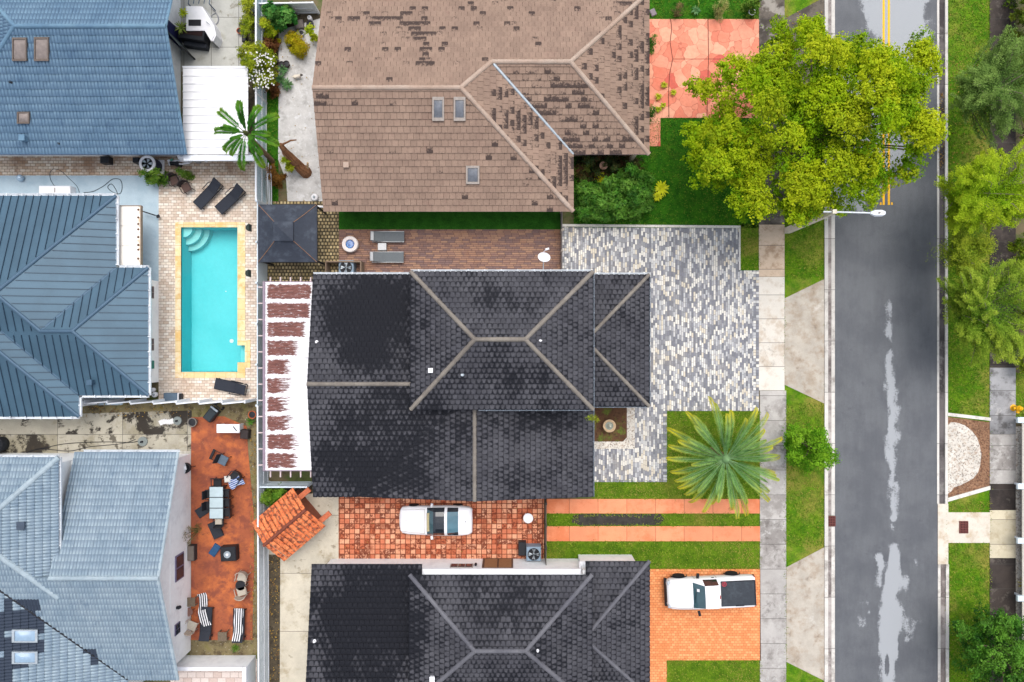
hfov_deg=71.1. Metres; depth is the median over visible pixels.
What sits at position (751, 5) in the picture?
shrub
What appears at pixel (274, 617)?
garden bed
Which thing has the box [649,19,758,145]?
driveway
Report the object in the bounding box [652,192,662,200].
plant
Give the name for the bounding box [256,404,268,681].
fence
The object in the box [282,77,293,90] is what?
plant
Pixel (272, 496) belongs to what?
shrub
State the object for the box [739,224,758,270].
lawn
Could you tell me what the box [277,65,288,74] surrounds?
plant
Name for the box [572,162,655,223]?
shrub
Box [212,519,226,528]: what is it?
patio chair
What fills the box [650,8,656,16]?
paving stone
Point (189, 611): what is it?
stool
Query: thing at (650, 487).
lawn
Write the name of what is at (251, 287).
pool deck
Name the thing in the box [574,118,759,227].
lawn
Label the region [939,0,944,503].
gutter
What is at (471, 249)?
patio
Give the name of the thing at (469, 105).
house
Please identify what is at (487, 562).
door
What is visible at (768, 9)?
sidewalk
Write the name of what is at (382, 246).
side table
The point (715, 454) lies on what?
date palm
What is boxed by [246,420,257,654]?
gravel strip
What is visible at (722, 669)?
lawn
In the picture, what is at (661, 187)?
plant
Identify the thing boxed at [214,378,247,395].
sun lounger
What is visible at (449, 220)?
artificial turf
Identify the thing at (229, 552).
fire table
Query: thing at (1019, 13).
hedge
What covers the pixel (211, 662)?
garden wall
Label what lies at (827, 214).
street lamp
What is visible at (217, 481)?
patio chair
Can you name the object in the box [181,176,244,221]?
pool deck
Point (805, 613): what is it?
driveway apron
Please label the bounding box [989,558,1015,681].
path
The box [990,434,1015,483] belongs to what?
path
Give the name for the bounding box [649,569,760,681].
driveway
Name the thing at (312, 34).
shrub
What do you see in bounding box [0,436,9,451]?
barbecue
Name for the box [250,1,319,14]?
fence
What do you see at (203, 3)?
clothes rack
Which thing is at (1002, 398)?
path
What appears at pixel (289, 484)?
fence
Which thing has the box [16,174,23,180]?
garden globe
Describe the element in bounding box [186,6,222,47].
outdoor counter
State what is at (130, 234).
door canopy
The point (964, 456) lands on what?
pebble bed
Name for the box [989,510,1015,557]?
path
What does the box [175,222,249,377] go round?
swimming pool
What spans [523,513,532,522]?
side table
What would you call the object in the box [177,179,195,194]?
patio chair
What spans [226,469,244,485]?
patio chair
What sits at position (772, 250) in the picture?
sidewalk
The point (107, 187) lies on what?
garden hose
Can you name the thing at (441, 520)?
parked car
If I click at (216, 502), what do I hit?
dining table
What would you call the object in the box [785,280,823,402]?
driveway apron
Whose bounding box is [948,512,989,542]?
drain pad
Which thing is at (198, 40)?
planter box
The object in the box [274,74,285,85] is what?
plant
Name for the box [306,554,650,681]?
house
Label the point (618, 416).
planting bed
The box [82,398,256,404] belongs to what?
fence
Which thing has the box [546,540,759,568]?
lawn
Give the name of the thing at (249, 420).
plant
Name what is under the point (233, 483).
towel
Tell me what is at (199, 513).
cushion
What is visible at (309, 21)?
plant pot
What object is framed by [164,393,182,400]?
cool box
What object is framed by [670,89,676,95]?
plant
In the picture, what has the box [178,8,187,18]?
plant
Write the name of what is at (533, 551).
air conditioner
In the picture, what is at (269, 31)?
shrub
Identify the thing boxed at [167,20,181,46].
door
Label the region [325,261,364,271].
timber screen
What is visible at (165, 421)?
drying rack
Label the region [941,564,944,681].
gutter
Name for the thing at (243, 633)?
sun lounger
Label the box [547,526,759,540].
driveway track
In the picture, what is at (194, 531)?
shrub
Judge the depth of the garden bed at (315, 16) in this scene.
41.98 m
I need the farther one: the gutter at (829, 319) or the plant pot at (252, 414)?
the gutter at (829, 319)
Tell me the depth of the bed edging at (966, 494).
41.90 m
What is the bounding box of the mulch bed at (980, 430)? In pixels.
[948,417,989,496]
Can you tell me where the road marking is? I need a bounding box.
[883,0,889,204]
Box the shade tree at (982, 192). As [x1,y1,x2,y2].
[933,136,1023,235]
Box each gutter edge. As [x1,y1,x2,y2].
[831,0,834,515]
[831,527,834,681]
[937,0,938,503]
[938,564,940,681]
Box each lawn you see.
[267,90,277,200]
[546,513,759,525]
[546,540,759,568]
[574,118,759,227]
[592,482,664,498]
[650,0,758,18]
[665,410,759,498]
[667,660,759,681]
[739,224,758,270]
[784,0,823,681]
[948,0,990,681]
[1016,373,1023,416]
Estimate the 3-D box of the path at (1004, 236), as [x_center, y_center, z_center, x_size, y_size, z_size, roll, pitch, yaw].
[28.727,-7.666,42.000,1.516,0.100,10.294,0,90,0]
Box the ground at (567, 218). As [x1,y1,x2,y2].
[125,0,1023,681]
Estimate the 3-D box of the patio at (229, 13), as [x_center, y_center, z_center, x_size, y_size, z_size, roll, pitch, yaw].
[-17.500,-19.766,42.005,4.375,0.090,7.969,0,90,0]
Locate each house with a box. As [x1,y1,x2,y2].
[0,0,187,155]
[0,193,158,418]
[0,449,190,681]
[306,269,650,501]
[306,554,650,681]
[312,0,650,212]
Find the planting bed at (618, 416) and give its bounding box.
[594,408,626,440]
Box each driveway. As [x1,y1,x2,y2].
[566,227,752,481]
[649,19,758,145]
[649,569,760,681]
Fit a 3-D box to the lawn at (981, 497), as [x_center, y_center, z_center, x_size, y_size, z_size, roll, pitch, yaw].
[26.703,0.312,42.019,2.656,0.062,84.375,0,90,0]
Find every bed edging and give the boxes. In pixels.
[948,413,990,420]
[948,486,989,501]
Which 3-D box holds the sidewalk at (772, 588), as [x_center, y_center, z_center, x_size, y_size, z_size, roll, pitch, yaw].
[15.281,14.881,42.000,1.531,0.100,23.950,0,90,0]
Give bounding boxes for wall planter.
[245,269,250,276]
[246,224,251,231]
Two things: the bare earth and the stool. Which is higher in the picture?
the bare earth
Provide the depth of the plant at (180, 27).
40.84 m
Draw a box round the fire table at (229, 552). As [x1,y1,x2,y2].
[220,544,239,561]
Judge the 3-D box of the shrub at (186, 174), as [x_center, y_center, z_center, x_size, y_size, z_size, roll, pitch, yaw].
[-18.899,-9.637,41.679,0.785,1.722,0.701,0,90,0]
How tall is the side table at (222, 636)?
0.462 m
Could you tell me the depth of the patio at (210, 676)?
41.97 m
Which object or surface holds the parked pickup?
on the driveway at (718, 634)
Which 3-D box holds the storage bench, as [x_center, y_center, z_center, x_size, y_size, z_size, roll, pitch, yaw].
[-18.688,12.312,41.750,0.540,0.480,0.900,0,90,0]
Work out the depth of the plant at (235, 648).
41.73 m
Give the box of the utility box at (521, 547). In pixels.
[518,540,525,555]
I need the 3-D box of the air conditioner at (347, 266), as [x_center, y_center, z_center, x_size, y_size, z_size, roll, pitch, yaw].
[-9.531,-4.219,41.509,0.860,0.882,0.840,0,90,0]
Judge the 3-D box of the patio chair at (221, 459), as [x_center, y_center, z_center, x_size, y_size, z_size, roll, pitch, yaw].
[-17.006,6.782,41.497,1.071,0.910,0.620,26,90,0]
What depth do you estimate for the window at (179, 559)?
40.40 m
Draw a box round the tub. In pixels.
[311,194,318,200]
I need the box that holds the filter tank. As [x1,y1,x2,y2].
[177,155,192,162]
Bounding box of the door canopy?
[118,205,142,266]
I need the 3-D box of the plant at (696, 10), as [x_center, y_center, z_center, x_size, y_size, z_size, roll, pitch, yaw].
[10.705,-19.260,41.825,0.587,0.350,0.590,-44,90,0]
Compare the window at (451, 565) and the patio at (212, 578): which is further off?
the patio at (212, 578)
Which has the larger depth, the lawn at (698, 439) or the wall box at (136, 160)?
the lawn at (698, 439)
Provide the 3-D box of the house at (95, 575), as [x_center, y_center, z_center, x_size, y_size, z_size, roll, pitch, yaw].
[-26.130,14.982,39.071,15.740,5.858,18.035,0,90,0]
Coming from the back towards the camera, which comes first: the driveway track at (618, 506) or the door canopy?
the driveway track at (618, 506)
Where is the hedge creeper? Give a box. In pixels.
[237,0,254,45]
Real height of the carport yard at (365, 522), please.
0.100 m
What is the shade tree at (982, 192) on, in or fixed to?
on the lawn at (981, 497)
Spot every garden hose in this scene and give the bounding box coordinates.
[27,439,137,452]
[83,178,121,194]
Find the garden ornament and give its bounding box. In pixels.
[599,161,607,171]
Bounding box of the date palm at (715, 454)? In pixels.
[666,396,782,518]
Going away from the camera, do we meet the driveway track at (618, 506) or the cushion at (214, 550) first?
the cushion at (214, 550)
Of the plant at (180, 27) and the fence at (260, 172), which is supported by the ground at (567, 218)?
the fence at (260, 172)
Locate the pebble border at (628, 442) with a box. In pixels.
[594,408,634,448]
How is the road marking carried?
on the road
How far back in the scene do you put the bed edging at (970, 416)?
41.90 m
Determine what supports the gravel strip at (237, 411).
on the ground at (567, 218)
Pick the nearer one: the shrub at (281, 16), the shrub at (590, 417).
the shrub at (590, 417)
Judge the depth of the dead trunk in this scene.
40.70 m
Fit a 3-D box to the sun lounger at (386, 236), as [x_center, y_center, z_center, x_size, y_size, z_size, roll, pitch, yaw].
[-7.210,-6.062,41.590,1.896,0.719,0.640,0,90,0]
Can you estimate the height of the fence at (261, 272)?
1.810 m
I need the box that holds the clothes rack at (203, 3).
[188,0,215,10]
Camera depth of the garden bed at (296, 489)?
41.98 m
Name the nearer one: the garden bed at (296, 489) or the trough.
the trough
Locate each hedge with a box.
[1003,0,1023,138]
[1007,232,1023,372]
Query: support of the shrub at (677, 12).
on the lawn at (686, 6)
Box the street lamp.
[784,209,885,233]
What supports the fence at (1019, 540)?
on the ground at (567, 218)
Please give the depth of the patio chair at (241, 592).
41.50 m
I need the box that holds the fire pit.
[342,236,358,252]
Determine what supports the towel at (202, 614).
on the sun lounger at (205, 634)
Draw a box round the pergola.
[258,277,312,476]
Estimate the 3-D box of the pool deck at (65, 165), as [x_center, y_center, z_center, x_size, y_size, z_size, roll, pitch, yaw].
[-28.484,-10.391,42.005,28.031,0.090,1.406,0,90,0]
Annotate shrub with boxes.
[137,167,174,186]
[174,167,195,180]
[183,523,201,545]
[236,39,278,89]
[259,16,278,39]
[259,482,286,507]
[260,0,297,33]
[262,36,280,52]
[263,80,280,98]
[264,162,286,188]
[280,156,294,172]
[283,30,309,60]
[303,22,317,41]
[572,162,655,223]
[574,155,644,182]
[586,414,600,423]
[650,34,657,54]
[650,104,656,123]
[670,1,685,17]
[712,0,729,22]
[740,0,761,18]
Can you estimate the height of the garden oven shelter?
2.332 m
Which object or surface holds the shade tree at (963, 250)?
on the lawn at (981, 497)
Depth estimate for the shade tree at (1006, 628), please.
38.60 m
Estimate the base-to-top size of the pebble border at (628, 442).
0.108 m
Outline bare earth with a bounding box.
[572,514,662,525]
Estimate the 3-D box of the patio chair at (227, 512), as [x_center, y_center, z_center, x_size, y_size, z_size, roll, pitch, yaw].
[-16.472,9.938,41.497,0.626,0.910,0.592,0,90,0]
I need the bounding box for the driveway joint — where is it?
[668,19,708,112]
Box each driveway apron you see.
[785,0,823,113]
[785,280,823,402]
[786,548,823,679]
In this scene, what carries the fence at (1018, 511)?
on the ground at (567, 218)
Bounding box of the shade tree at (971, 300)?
[937,256,1023,368]
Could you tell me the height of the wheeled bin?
0.660 m
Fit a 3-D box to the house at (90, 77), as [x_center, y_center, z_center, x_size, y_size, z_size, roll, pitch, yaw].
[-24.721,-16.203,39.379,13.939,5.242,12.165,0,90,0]
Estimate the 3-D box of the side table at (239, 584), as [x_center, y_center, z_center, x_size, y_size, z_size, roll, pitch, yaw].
[-15.719,14.156,41.731,0.600,0.461,0.600,0,90,0]
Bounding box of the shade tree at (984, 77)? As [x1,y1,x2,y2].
[948,23,1023,149]
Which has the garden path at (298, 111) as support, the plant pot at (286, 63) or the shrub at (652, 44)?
the plant pot at (286, 63)
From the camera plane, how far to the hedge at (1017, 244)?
41.39 m
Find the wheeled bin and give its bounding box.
[203,403,224,422]
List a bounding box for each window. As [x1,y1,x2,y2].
[175,551,183,581]
[175,621,179,635]
[450,564,472,567]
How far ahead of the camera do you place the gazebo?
39.50 m
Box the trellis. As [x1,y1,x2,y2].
[267,163,271,203]
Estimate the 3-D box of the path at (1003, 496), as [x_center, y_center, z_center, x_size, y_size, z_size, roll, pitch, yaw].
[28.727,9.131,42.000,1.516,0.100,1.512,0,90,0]
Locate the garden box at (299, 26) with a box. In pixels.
[295,19,304,30]
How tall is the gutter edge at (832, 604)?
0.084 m
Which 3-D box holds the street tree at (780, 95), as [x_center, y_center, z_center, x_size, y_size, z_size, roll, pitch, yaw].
[15.272,-11.311,36.839,13.603,10.426,11.484,0,90,0]
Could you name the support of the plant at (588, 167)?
on the lawn at (650, 169)
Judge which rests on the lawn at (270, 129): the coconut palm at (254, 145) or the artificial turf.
the coconut palm at (254, 145)
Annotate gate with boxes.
[168,31,195,59]
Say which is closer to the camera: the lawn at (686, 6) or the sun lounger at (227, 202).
the sun lounger at (227, 202)
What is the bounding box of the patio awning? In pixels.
[182,66,253,161]
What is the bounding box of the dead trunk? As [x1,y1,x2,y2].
[279,139,311,177]
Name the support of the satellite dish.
attached to the house at (475, 385)
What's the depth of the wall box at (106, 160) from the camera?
41.46 m
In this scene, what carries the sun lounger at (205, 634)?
on the patio at (212, 578)
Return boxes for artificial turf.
[339,212,560,228]
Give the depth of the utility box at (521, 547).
41.45 m
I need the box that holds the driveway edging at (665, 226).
[562,224,740,269]
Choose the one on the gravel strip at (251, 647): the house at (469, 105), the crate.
the crate
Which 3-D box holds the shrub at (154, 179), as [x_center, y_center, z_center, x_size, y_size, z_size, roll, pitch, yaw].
[-20.432,-9.468,41.208,1.783,1.637,1.169,0,90,0]
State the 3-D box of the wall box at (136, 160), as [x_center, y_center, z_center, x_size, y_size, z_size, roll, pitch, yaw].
[-21.688,-10.438,41.610,0.340,0.700,0.300,0,90,0]
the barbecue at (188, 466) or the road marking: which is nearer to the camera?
the barbecue at (188, 466)
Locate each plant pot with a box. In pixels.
[187,418,197,426]
[248,411,256,418]
[283,60,289,67]
[306,20,313,28]
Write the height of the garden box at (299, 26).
0.300 m
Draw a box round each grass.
[267,0,759,228]
[543,0,1023,681]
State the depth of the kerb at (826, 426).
41.90 m
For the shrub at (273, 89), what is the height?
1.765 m
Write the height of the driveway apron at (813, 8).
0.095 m
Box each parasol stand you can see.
[138,437,147,445]
[173,416,181,424]
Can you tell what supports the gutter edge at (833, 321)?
on the ground at (567, 218)
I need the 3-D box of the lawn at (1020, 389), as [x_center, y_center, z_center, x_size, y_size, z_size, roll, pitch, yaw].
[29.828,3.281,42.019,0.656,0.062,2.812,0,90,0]
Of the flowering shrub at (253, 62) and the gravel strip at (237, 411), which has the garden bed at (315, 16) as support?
the flowering shrub at (253, 62)
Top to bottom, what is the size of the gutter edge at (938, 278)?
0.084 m
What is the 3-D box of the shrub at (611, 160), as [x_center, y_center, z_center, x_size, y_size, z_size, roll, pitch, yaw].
[5.689,-10.054,41.185,4.255,2.596,2.030,0,90,0]
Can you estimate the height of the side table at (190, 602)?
0.462 m
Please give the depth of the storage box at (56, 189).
41.42 m
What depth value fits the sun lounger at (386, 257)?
41.62 m
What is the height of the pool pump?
0.486 m
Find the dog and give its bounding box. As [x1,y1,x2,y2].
[291,74,302,78]
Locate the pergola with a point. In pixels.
(286, 333)
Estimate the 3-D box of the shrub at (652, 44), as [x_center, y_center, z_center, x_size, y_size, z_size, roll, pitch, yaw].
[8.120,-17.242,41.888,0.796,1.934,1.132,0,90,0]
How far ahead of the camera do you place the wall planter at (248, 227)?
40.65 m
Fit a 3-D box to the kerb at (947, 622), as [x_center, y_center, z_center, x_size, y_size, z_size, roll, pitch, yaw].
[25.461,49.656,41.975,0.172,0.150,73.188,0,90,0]
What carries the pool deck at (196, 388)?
on the ground at (567, 218)
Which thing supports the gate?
on the patio at (229, 13)
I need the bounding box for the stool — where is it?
[187,608,194,615]
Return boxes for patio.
[0,175,158,404]
[170,659,256,681]
[181,0,245,71]
[191,416,253,639]
[267,201,338,280]
[339,229,560,271]
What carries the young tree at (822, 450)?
on the lawn at (794, 553)
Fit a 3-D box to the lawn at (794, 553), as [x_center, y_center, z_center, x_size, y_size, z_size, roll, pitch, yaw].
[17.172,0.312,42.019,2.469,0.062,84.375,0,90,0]
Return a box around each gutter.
[828,0,830,515]
[828,527,830,681]
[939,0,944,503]
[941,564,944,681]
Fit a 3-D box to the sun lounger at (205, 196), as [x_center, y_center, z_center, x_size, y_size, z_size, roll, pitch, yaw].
[-17.640,-8.548,41.600,0.808,0.719,1.946,44,90,0]
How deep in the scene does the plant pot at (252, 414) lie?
41.66 m
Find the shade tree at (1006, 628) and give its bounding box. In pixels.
[949,599,1023,681]
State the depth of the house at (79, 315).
38.82 m
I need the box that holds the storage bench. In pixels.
[187,544,196,560]
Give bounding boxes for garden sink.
[217,423,243,432]
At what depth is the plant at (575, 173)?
41.68 m
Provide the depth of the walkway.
41.95 m
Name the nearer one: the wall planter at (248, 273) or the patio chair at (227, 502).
the wall planter at (248, 273)
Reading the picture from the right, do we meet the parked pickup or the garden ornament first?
the parked pickup
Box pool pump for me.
[167,159,189,167]
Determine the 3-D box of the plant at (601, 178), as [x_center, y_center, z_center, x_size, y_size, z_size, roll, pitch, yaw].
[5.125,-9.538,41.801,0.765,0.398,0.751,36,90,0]
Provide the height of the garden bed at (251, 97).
0.093 m
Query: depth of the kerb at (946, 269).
41.90 m
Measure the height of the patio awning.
2.500 m
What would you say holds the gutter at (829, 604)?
on the ground at (567, 218)
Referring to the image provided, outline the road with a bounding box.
[834,0,937,681]
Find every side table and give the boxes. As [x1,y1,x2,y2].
[187,596,197,606]
[218,629,228,640]
[235,581,246,589]
[378,243,386,250]
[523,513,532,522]
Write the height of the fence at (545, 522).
1.360 m
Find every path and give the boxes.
[269,494,338,681]
[278,19,321,200]
[989,0,1015,121]
[989,122,1015,296]
[989,298,1015,366]
[989,368,1015,433]
[989,484,1015,509]
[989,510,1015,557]
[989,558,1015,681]
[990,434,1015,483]
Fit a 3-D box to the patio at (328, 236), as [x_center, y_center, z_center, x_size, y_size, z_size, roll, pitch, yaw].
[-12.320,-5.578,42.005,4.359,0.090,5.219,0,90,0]
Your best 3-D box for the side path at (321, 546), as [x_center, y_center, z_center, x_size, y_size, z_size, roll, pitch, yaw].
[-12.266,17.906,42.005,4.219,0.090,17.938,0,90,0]
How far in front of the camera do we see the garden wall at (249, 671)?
41.12 m
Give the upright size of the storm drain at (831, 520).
0.070 m
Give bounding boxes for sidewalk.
[759,0,784,223]
[759,225,784,276]
[759,277,784,389]
[760,391,785,681]
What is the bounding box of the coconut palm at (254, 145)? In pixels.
[213,100,279,170]
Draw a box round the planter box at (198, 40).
[178,24,210,51]
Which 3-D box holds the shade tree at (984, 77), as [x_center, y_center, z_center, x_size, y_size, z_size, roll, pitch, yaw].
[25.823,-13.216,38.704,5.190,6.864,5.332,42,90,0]
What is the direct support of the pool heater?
on the pool deck at (65, 165)
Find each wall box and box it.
[100,156,112,164]
[133,157,140,164]
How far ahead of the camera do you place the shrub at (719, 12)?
41.27 m
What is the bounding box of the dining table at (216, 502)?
[209,485,226,518]
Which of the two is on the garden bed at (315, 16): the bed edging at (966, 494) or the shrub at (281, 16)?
the shrub at (281, 16)
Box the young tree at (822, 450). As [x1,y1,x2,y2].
[782,422,841,473]
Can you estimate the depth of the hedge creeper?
40.31 m
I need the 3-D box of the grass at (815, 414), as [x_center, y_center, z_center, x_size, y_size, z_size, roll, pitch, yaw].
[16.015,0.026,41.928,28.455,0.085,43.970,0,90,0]
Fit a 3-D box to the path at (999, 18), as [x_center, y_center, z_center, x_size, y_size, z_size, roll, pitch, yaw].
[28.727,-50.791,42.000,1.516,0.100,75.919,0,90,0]
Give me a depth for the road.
41.98 m
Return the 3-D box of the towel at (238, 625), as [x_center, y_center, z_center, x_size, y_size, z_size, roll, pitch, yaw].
[-15.875,16.427,41.483,0.539,0.226,1.820,2,90,0]
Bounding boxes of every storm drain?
[828,516,835,525]
[959,521,967,532]
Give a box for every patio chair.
[165,172,180,186]
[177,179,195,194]
[184,617,199,635]
[201,500,208,511]
[202,489,209,499]
[209,449,231,465]
[210,477,224,486]
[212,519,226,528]
[223,489,232,498]
[223,497,233,508]
[224,507,232,518]
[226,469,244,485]
[234,570,250,583]
[234,583,250,600]
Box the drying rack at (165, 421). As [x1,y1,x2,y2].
[158,418,172,424]
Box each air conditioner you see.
[339,260,355,271]
[526,543,540,560]
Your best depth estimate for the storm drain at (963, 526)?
41.92 m
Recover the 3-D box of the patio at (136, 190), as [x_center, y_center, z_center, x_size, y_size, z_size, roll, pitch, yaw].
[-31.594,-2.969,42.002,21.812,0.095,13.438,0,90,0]
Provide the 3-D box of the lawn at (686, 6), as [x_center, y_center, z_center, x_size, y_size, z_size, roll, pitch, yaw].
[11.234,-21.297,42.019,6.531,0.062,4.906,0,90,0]
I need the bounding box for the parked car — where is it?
[399,503,472,539]
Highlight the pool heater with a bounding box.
[139,155,164,175]
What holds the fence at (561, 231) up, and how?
on the ground at (567, 218)
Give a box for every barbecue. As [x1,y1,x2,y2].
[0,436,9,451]
[185,463,194,472]
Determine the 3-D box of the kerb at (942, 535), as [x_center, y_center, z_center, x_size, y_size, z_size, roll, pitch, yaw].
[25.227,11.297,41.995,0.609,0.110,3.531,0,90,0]
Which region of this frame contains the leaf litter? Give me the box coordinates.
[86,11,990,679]
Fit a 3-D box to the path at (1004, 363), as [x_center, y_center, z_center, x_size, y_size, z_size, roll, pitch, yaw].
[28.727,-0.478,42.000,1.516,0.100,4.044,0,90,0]
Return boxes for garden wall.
[177,655,251,670]
[242,655,255,681]
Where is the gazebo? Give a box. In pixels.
[258,204,326,265]
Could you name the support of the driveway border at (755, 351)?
on the ground at (567, 218)
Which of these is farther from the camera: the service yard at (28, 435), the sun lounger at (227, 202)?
the service yard at (28, 435)
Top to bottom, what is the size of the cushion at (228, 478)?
0.090 m
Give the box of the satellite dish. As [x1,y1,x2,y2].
[538,248,549,269]
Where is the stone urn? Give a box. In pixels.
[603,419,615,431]
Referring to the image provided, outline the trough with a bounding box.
[242,30,247,42]
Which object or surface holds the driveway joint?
on the driveway at (689, 43)
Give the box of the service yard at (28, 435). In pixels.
[0,410,191,452]
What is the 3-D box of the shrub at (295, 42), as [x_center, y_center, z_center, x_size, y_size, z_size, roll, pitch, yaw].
[-12.398,-17.110,41.360,1.266,1.332,1.740,-41,90,0]
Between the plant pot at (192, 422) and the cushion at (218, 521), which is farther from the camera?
the plant pot at (192, 422)
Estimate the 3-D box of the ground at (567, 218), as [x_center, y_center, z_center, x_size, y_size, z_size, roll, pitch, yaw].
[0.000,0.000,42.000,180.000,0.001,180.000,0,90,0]
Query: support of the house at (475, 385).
on the ground at (567, 218)
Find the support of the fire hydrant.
on the path at (1002, 398)
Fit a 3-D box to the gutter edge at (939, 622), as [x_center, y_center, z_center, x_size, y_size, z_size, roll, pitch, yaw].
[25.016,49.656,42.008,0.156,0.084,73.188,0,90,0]
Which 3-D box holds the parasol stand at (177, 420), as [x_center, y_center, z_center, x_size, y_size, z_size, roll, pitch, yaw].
[-19.562,4.656,41.815,0.500,0.290,0.500,0,90,0]
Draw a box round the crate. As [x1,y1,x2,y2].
[240,429,250,438]
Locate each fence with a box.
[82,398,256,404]
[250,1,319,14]
[255,0,267,203]
[255,200,266,406]
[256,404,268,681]
[259,481,311,487]
[544,499,546,563]
[560,212,562,269]
[1014,417,1023,638]
[1016,426,1021,674]
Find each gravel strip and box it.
[82,401,256,420]
[190,640,245,654]
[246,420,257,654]
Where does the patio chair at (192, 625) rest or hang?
on the patio at (212, 578)
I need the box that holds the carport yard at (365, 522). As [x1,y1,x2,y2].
[339,497,543,558]
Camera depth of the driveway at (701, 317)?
41.95 m
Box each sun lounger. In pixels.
[193,177,223,209]
[198,607,214,641]
[214,183,245,214]
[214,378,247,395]
[232,608,246,642]
[370,231,403,242]
[370,252,403,262]
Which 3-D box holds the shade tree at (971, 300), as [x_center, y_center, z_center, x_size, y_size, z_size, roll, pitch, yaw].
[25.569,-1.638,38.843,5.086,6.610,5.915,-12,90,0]
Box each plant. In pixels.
[174,21,187,33]
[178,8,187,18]
[231,644,239,652]
[246,418,255,426]
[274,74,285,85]
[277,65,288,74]
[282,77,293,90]
[574,165,587,176]
[583,161,595,171]
[594,172,604,181]
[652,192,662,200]
[653,181,668,196]
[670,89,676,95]
[691,5,700,15]
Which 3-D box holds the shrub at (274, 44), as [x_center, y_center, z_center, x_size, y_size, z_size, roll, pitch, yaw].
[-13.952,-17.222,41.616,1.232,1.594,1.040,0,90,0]
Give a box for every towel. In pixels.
[197,593,210,626]
[228,476,244,488]
[232,608,242,640]
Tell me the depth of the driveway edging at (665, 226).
41.93 m
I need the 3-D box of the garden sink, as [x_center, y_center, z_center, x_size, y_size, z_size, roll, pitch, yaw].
[-16.312,5.031,41.490,1.320,0.981,0.500,0,90,0]
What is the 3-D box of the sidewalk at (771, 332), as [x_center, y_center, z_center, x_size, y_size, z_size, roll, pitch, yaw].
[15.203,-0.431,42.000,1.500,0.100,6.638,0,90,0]
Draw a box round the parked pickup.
[663,571,756,615]
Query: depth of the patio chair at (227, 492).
41.47 m
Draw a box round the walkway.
[179,451,190,453]
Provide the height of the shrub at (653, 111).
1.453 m
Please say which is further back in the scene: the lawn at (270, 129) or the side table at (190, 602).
the lawn at (270, 129)
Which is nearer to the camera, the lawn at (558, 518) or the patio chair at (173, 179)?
the patio chair at (173, 179)
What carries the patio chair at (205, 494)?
on the patio at (212, 578)
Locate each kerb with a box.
[824,0,827,681]
[938,504,947,563]
[945,0,947,503]
[945,564,948,681]
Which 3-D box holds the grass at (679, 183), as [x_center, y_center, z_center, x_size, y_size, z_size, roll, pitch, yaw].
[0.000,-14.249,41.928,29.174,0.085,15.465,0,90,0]
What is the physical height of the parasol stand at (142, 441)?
0.290 m
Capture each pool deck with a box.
[0,154,254,175]
[159,176,181,398]
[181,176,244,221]
[181,378,244,399]
[245,176,256,398]
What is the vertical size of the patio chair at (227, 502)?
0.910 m
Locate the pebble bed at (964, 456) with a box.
[948,422,980,492]
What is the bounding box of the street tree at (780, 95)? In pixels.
[679,12,951,227]
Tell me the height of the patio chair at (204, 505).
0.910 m
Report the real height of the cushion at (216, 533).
0.120 m
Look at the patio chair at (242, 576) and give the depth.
41.50 m
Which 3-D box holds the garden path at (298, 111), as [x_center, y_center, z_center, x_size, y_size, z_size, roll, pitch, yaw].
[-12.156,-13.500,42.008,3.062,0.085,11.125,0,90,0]
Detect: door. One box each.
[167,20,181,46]
[482,558,512,567]
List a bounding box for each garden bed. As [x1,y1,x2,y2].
[246,10,254,152]
[269,10,319,88]
[269,555,279,681]
[276,485,311,493]
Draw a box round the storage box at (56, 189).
[39,186,75,192]
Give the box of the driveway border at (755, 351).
[562,227,758,481]
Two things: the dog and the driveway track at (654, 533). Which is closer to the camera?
the dog
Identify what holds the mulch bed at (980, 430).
on the ground at (567, 218)
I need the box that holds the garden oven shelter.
[251,487,331,560]
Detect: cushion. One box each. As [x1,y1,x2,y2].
[195,507,208,517]
[207,521,223,539]
[209,543,220,556]
[215,519,221,524]
[224,476,230,481]
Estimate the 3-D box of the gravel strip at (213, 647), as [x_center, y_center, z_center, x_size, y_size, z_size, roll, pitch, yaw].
[-17.188,17.969,42.012,3.375,0.076,1.062,0,90,0]
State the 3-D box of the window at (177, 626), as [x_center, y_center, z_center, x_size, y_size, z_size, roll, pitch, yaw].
[-18.782,16.150,40.250,0.085,0.600,0.620,0,90,0]
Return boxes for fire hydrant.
[1010,404,1022,412]
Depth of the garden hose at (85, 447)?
41.92 m
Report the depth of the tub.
41.68 m
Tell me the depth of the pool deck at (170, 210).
41.96 m
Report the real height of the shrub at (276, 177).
2.247 m
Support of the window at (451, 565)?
in the house at (583, 618)
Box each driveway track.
[547,499,759,512]
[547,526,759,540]

